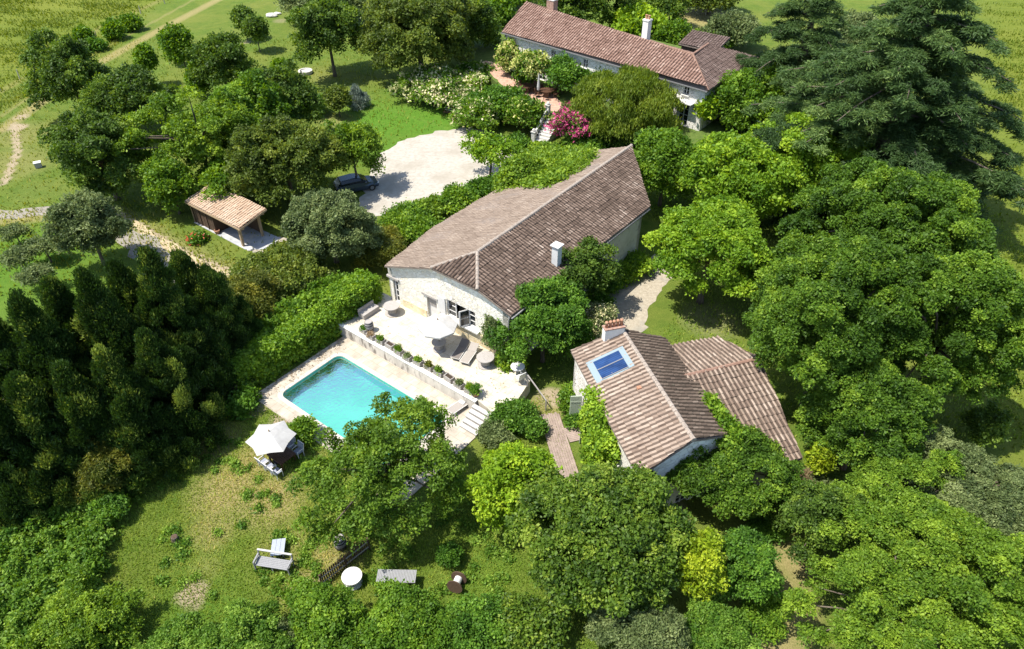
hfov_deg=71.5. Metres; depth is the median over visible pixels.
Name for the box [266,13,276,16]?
boulder
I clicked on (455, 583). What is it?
cable drum
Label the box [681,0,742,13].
broadleaf tree
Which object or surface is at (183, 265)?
cypress tree
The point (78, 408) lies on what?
cypress tree
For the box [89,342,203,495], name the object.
cypress tree
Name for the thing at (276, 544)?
plank table
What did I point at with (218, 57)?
broadleaf tree
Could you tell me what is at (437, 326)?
parasol
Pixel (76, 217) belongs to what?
broadleaf tree
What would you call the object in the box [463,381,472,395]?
stone planter
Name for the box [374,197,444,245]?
shrub
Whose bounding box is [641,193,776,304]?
broadleaf tree
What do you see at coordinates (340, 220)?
broadleaf tree
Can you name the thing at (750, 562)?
tree
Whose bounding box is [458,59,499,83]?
rose bush
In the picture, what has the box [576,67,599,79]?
wall vine
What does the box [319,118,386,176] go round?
broadleaf tree
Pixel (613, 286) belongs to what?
shrub
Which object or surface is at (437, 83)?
rose bush
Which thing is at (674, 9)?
broadleaf tree
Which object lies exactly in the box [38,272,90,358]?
cypress tree
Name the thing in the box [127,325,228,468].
cypress tree
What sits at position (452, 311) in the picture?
window
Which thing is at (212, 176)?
broadleaf tree
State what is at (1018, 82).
meadow grass
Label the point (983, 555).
broadleaf tree
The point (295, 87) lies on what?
broadleaf tree
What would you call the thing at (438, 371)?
stone planter
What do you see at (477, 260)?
stone barn
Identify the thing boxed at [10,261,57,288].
orchard tree
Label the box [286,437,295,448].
garden chair
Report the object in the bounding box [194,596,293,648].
shrub
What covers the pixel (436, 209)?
shrub
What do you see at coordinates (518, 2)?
broadleaf tree
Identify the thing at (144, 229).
dirt path
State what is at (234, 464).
weeds
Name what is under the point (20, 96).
tall grass
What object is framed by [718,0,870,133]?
cedar tree
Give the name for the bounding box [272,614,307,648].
shrub
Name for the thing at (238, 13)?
young tree
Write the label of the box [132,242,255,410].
cypress tree
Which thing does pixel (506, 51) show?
flowering vine
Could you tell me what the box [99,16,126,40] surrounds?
shrub
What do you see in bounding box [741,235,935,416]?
broadleaf tree
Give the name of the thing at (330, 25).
broadleaf tree
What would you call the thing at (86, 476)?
shrub
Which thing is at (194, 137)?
broadleaf tree
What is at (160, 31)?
young tree
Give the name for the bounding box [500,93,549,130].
hedge shrub
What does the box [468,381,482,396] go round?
flower pot
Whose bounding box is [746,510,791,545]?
shrub
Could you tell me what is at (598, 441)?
wall vine
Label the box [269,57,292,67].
shrub
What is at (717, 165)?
broadleaf tree
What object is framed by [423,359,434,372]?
stone planter
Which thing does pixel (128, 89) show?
broadleaf tree
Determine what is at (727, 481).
broadleaf tree
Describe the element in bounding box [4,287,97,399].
cypress tree
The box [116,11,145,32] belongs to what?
shrub
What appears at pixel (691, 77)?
long farmhouse
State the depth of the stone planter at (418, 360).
47.67 m
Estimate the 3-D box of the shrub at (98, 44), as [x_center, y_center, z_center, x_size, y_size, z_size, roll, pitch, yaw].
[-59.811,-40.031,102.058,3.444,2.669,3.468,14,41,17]
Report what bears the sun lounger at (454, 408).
on the pool deck
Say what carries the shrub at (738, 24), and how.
on the ground at (202, 18)
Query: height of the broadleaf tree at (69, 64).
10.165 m
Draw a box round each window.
[447,299,457,320]
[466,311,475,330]
[582,59,587,68]
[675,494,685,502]
[681,86,689,96]
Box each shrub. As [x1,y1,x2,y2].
[5,562,147,648]
[66,435,149,504]
[72,23,95,39]
[77,487,131,525]
[85,36,108,51]
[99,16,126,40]
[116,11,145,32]
[139,610,218,648]
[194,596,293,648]
[208,270,351,358]
[224,379,264,421]
[226,265,283,322]
[227,238,335,301]
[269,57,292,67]
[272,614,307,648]
[281,576,370,648]
[289,413,319,446]
[300,91,329,110]
[349,222,408,269]
[360,576,458,648]
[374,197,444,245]
[411,192,445,220]
[434,590,520,648]
[437,181,480,215]
[446,96,499,131]
[452,82,529,119]
[463,175,494,196]
[475,417,518,449]
[479,314,503,350]
[484,395,539,434]
[489,590,572,648]
[491,350,528,373]
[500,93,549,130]
[505,130,531,152]
[510,69,537,83]
[521,416,549,441]
[541,50,582,93]
[555,381,575,415]
[562,131,610,148]
[562,411,579,431]
[577,446,587,462]
[578,289,616,311]
[581,300,619,338]
[584,601,691,648]
[590,125,646,149]
[599,270,626,297]
[617,264,640,288]
[618,248,655,283]
[650,16,692,45]
[674,525,729,601]
[681,27,740,48]
[684,590,762,648]
[699,7,764,46]
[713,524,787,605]
[736,591,788,646]
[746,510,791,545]
[764,476,801,508]
[793,459,815,483]
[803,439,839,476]
[806,473,835,494]
[838,8,878,53]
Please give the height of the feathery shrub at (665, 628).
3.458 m
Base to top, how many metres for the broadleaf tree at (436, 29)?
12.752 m
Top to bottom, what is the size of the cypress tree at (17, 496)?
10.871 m
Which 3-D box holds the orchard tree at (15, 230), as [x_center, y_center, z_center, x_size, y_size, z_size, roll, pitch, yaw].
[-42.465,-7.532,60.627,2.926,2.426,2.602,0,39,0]
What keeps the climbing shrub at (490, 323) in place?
on the ground at (202, 18)
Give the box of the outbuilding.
[678,29,729,51]
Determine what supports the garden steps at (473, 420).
on the pool deck
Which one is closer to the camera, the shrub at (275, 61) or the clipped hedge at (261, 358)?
the clipped hedge at (261, 358)
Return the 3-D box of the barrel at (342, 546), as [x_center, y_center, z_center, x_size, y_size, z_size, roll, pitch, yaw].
[-9.125,11.564,37.751,0.670,0.860,0.670,-15,41,-18]
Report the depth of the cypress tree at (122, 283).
41.86 m
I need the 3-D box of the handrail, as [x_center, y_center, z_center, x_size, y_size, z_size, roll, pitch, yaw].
[1.594,4.408,45.896,0.113,1.960,1.879,-29,47,-31]
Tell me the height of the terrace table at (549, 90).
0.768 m
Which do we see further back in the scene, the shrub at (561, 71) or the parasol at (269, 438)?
the shrub at (561, 71)
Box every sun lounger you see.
[447,400,467,413]
[450,338,470,359]
[459,342,479,363]
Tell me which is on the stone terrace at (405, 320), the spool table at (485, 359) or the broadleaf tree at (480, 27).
the spool table at (485, 359)
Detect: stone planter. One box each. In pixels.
[358,324,367,334]
[365,330,375,340]
[375,334,385,345]
[384,340,395,350]
[392,343,404,356]
[401,351,412,362]
[412,355,423,366]
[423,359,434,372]
[433,364,444,377]
[443,372,454,383]
[453,378,464,390]
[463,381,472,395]
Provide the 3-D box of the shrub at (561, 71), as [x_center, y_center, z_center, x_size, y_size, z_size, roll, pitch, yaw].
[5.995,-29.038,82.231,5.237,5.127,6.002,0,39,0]
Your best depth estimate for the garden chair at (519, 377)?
46.16 m
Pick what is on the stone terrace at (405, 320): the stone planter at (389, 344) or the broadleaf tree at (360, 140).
the stone planter at (389, 344)
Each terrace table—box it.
[520,83,533,92]
[540,87,553,97]
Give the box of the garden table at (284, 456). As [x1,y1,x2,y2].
[266,447,296,471]
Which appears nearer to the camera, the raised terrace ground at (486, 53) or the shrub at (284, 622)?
the shrub at (284, 622)
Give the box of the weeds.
[105,423,515,601]
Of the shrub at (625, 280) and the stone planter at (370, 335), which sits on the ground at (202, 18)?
the shrub at (625, 280)
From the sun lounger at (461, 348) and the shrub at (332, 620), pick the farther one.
the sun lounger at (461, 348)
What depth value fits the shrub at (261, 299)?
50.82 m
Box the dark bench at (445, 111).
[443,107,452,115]
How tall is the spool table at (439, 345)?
0.715 m
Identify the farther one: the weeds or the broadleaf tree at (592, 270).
the broadleaf tree at (592, 270)
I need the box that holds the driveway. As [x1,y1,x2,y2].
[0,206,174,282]
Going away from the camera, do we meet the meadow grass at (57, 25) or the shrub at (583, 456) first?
the shrub at (583, 456)
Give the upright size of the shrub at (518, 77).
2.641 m
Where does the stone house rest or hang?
on the ground at (202, 18)
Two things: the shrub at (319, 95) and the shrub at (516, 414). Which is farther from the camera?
the shrub at (319, 95)
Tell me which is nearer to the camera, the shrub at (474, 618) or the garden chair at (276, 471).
the shrub at (474, 618)
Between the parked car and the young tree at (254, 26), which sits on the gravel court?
the parked car
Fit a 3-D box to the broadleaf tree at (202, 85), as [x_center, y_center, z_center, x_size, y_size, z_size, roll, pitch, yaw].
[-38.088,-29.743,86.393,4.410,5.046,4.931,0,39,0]
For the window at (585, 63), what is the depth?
81.90 m
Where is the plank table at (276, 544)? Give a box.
[270,538,285,557]
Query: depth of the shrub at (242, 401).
45.27 m
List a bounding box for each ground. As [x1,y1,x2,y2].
[0,0,1023,648]
[448,12,756,148]
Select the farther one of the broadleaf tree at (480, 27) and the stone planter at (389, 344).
the broadleaf tree at (480, 27)
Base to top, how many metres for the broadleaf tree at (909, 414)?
8.260 m
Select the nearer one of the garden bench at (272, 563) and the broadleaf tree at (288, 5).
the garden bench at (272, 563)
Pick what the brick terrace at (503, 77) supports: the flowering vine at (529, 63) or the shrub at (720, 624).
the flowering vine at (529, 63)
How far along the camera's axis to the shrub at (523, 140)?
75.91 m
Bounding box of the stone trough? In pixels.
[298,68,312,75]
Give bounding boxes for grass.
[0,0,170,96]
[0,37,480,295]
[8,393,617,648]
[530,137,1023,439]
[955,2,1023,582]
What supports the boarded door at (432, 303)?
in the stone barn
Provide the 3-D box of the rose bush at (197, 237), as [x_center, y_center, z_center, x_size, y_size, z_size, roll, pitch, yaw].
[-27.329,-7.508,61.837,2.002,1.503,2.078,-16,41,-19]
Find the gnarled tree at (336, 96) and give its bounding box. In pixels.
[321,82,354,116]
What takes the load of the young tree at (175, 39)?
on the ground at (202, 18)
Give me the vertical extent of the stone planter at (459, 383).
0.746 m
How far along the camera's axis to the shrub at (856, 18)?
94.54 m
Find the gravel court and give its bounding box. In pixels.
[359,127,512,215]
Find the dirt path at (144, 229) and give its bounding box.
[112,207,229,274]
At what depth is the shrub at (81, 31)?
104.12 m
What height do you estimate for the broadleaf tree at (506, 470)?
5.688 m
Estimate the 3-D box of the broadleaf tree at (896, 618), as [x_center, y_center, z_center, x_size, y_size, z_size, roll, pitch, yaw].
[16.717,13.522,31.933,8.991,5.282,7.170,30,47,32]
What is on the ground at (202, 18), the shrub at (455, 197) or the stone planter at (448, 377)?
the shrub at (455, 197)
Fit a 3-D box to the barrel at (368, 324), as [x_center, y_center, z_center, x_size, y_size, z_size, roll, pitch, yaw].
[-10.155,0.111,50.527,0.670,0.860,0.670,-15,41,-18]
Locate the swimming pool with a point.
(338, 392)
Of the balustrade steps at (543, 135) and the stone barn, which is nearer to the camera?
the stone barn
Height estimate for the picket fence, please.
1.034 m
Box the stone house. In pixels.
[569,318,802,511]
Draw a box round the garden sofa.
[357,300,378,319]
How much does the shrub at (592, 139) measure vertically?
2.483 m
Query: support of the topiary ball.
on the ground at (202, 18)
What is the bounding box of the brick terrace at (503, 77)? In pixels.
[482,61,560,111]
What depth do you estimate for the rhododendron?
74.16 m
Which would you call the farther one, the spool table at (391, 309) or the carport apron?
the carport apron
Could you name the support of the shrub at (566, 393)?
on the ground at (202, 18)
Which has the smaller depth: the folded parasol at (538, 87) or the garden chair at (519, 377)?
the garden chair at (519, 377)
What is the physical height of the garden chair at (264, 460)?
0.985 m
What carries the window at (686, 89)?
in the long farmhouse
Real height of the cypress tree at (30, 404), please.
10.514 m
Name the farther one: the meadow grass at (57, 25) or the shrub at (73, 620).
the meadow grass at (57, 25)
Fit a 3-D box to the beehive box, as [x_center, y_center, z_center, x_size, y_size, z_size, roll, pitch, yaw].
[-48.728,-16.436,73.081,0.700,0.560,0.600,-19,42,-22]
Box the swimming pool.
[277,353,446,459]
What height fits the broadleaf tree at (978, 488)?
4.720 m
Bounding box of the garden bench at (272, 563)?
[253,548,294,575]
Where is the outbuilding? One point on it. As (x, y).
(693, 40)
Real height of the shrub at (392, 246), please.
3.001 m
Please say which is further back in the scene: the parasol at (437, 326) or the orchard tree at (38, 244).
the orchard tree at (38, 244)
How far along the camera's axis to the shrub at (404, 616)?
32.07 m
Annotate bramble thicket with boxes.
[0,489,145,648]
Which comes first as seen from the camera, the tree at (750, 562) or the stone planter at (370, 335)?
the tree at (750, 562)
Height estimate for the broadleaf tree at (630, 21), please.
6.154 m
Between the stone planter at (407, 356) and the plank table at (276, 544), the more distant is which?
the stone planter at (407, 356)
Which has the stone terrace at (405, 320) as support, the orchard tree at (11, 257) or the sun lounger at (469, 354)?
the sun lounger at (469, 354)
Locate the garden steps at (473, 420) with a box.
[459,404,490,435]
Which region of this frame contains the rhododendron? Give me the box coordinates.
[543,101,593,142]
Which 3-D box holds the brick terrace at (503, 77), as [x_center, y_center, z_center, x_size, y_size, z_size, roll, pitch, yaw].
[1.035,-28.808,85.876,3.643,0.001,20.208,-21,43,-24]
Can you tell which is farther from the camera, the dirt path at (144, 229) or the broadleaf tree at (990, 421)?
the dirt path at (144, 229)
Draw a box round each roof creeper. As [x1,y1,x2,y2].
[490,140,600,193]
[701,390,748,452]
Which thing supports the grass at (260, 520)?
on the ground at (202, 18)
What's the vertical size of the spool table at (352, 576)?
0.635 m
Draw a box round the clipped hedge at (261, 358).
[225,267,384,389]
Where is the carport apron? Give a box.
[252,237,286,251]
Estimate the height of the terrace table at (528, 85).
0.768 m
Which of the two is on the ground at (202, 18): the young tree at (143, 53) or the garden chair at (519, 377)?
the young tree at (143, 53)
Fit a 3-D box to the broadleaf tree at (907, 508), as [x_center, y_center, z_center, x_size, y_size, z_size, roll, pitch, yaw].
[19.153,10.500,35.337,9.090,5.800,9.312,0,39,0]
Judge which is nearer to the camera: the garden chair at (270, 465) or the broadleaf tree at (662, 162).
the garden chair at (270, 465)
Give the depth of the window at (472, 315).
48.99 m
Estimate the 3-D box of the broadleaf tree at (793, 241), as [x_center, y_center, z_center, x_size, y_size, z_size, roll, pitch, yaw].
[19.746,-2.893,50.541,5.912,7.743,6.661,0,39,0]
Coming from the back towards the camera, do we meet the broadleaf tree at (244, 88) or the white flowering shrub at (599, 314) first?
the broadleaf tree at (244, 88)
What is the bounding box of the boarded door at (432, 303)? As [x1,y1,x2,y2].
[429,298,436,315]
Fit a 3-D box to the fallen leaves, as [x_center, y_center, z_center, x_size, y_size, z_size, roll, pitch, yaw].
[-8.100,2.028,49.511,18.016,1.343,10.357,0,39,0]
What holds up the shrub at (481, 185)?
on the ground at (202, 18)
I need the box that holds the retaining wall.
[338,323,477,408]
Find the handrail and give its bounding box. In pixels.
[527,375,546,410]
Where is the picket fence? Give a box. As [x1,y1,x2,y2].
[318,537,369,581]
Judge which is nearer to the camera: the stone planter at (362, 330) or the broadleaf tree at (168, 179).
the stone planter at (362, 330)
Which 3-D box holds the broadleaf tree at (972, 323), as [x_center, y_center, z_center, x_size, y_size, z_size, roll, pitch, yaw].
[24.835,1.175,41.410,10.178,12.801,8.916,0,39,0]
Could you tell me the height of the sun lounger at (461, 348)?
0.514 m
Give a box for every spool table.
[341,567,362,589]
[383,300,399,317]
[432,338,445,352]
[476,351,493,369]
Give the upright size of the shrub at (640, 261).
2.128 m
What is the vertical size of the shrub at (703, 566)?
5.316 m
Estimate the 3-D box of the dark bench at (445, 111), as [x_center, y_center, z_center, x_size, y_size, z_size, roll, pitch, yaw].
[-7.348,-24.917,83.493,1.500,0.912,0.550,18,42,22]
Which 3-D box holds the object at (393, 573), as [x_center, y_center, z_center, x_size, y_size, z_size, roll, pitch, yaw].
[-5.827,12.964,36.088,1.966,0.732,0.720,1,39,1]
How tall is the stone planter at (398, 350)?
0.877 m
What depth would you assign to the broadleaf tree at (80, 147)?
62.56 m
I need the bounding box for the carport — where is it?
[185,185,280,249]
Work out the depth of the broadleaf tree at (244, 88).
68.89 m
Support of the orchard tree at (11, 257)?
on the ground at (202, 18)
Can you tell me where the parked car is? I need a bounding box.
[333,173,378,191]
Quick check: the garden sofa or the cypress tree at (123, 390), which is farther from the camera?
the garden sofa
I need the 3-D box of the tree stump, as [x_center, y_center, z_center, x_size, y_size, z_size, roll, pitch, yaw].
[-18.141,11.503,38.268,0.509,0.350,0.515,0,39,0]
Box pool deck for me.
[255,336,478,502]
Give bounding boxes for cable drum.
[447,571,466,592]
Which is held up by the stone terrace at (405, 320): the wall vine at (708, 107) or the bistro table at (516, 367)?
the bistro table at (516, 367)
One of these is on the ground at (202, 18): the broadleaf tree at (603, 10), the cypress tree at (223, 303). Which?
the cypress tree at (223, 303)
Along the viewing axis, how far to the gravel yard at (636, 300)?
55.48 m
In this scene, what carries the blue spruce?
on the ground at (202, 18)
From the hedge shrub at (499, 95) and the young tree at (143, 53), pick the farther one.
the young tree at (143, 53)
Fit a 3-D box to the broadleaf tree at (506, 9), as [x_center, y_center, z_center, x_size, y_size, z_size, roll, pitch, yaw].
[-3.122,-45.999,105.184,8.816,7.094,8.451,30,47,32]
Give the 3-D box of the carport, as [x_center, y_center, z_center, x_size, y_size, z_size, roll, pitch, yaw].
[-24.570,-9.383,62.409,9.215,2.990,3.116,24,44,27]
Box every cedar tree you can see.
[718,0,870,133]
[740,0,1023,237]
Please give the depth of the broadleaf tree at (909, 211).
46.59 m
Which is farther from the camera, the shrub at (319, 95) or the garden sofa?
the shrub at (319, 95)
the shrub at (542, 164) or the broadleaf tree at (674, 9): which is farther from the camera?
the broadleaf tree at (674, 9)
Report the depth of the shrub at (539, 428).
43.55 m
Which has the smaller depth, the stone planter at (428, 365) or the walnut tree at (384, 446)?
the walnut tree at (384, 446)
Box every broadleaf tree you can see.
[16,26,116,110]
[36,107,152,200]
[39,187,135,265]
[71,62,183,126]
[109,84,266,170]
[136,153,199,214]
[180,27,259,87]
[183,59,216,97]
[194,154,270,201]
[202,67,296,152]
[222,111,352,208]
[248,58,326,124]
[273,0,365,17]
[278,187,383,263]
[284,0,365,76]
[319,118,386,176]
[355,0,477,72]
[462,0,503,47]
[463,440,563,531]
[483,274,596,365]
[485,0,517,28]
[502,461,697,618]
[510,0,538,9]
[537,0,644,24]
[559,235,624,307]
[607,0,671,36]
[633,125,704,206]
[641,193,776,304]
[644,0,692,20]
[665,424,805,520]
[674,128,812,218]
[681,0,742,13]
[706,62,794,130]
[737,110,875,206]
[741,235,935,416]
[752,228,821,315]
[768,479,877,565]
[773,155,1005,294]
[773,544,993,648]
[793,348,945,474]
[811,448,991,616]
[862,515,1023,648]
[869,249,1023,404]
[882,424,1023,542]
[955,399,1016,448]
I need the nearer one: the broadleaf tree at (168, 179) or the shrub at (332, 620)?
the shrub at (332, 620)
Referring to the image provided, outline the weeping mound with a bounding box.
[564,62,686,143]
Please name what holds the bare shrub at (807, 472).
on the ground at (202, 18)
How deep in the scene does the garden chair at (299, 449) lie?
42.65 m
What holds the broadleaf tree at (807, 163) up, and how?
on the ground at (202, 18)
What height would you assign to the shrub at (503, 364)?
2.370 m
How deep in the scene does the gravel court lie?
72.86 m
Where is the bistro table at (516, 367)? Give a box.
[511,362,524,372]
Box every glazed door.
[394,280,399,301]
[678,105,688,125]
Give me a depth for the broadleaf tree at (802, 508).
34.94 m
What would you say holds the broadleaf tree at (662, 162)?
on the ground at (202, 18)
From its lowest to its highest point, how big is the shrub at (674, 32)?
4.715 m
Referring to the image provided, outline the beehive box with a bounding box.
[33,160,41,168]
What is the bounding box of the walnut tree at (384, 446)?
[284,391,468,555]
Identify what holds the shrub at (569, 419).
on the ground at (202, 18)
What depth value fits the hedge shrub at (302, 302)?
51.45 m
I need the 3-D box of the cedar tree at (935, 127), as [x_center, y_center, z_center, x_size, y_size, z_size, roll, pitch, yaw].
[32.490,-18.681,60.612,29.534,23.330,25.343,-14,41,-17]
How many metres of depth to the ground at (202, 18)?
55.09 m
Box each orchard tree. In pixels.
[0,221,34,244]
[0,244,40,271]
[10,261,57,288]
[19,232,57,262]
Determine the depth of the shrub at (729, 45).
100.67 m
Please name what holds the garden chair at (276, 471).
on the ground at (202, 18)
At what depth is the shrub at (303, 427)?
43.12 m
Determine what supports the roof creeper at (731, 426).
attached to the stone house
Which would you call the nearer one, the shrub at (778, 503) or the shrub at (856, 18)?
the shrub at (778, 503)
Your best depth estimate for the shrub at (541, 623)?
32.55 m
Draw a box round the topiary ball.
[435,540,464,569]
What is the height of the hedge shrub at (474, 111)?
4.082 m
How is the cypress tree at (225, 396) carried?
on the ground at (202, 18)
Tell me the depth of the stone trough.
94.82 m
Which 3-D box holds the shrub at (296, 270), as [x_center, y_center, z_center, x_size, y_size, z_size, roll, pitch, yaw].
[-17.879,-3.986,54.880,7.423,4.037,9.080,29,47,32]
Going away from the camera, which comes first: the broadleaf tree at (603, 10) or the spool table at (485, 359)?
the spool table at (485, 359)
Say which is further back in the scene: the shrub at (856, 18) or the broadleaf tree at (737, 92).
the shrub at (856, 18)
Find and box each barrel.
[334,533,346,550]
[364,319,373,330]
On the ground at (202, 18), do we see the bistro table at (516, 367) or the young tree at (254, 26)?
the young tree at (254, 26)
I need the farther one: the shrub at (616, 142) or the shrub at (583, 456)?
the shrub at (616, 142)
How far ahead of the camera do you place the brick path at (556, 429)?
43.77 m
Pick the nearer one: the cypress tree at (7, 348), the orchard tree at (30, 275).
the cypress tree at (7, 348)
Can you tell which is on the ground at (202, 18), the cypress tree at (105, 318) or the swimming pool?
the cypress tree at (105, 318)
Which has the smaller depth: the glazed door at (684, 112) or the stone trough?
the glazed door at (684, 112)
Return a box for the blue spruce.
[347,83,372,110]
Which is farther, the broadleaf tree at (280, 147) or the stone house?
the broadleaf tree at (280, 147)
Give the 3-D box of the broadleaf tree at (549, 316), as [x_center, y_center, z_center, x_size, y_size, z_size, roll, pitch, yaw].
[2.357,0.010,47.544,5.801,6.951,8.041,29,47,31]
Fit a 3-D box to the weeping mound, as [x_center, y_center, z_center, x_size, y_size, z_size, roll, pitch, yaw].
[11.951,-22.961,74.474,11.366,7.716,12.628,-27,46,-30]
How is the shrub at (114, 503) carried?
on the ground at (202, 18)
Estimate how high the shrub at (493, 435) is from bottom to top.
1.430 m
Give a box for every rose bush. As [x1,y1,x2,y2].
[186,228,208,245]
[384,60,489,108]
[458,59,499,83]
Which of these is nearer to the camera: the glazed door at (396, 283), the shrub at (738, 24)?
the glazed door at (396, 283)
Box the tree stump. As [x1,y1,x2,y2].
[170,534,178,542]
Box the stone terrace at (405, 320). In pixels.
[342,293,529,411]
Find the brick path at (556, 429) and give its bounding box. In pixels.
[539,412,579,480]
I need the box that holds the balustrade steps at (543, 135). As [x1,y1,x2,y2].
[531,101,557,141]
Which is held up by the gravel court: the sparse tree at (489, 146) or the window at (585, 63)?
the sparse tree at (489, 146)
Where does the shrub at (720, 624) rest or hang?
on the ground at (202, 18)
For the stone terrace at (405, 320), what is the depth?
48.77 m
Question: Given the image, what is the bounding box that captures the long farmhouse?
[501,0,756,130]
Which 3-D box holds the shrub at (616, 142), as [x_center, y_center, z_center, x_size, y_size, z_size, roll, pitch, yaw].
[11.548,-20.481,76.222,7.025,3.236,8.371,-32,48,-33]
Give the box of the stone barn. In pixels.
[384,144,650,353]
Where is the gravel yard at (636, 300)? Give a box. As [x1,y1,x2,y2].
[599,254,671,336]
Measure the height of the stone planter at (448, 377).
0.380 m
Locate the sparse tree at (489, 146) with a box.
[457,130,523,175]
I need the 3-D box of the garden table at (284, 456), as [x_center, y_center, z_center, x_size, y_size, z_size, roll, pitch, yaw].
[-13.679,7.955,42.374,1.358,0.732,1.122,25,45,28]
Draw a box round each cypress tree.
[0,316,52,400]
[0,397,71,539]
[1,369,90,520]
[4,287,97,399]
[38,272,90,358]
[48,359,171,514]
[70,264,155,407]
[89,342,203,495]
[100,257,155,328]
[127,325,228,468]
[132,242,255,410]
[166,248,245,353]
[176,329,236,405]
[194,261,264,351]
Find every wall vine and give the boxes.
[573,385,620,466]
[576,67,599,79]
[691,91,718,125]
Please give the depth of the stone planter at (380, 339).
49.40 m
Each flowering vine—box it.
[493,36,521,73]
[506,48,551,88]
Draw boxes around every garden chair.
[254,455,269,469]
[260,460,275,475]
[267,465,283,479]
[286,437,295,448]
[292,440,304,458]
[514,372,525,385]
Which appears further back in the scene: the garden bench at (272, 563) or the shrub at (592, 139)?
the shrub at (592, 139)
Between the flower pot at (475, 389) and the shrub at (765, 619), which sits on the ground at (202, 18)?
the shrub at (765, 619)
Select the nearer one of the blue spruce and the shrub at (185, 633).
the shrub at (185, 633)
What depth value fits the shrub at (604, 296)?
53.63 m
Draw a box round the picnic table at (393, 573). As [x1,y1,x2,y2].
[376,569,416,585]
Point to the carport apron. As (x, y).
(282, 239)
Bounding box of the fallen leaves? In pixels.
[258,314,505,396]
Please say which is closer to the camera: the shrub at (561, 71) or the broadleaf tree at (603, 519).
the broadleaf tree at (603, 519)
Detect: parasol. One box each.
[246,421,295,464]
[418,313,457,339]
[536,74,540,97]
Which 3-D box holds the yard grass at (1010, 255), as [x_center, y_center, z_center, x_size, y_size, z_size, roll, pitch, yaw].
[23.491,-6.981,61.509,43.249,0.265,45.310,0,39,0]
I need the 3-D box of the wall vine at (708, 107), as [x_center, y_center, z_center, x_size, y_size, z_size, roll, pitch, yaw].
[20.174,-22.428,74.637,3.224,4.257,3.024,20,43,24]
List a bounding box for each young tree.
[128,41,160,74]
[155,25,167,49]
[156,22,195,67]
[227,3,256,39]
[238,13,271,51]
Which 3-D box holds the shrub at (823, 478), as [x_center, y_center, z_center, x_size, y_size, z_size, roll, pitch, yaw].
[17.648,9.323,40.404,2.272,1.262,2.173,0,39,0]
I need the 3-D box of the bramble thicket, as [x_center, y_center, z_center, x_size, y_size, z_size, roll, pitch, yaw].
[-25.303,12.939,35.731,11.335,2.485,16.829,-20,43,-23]

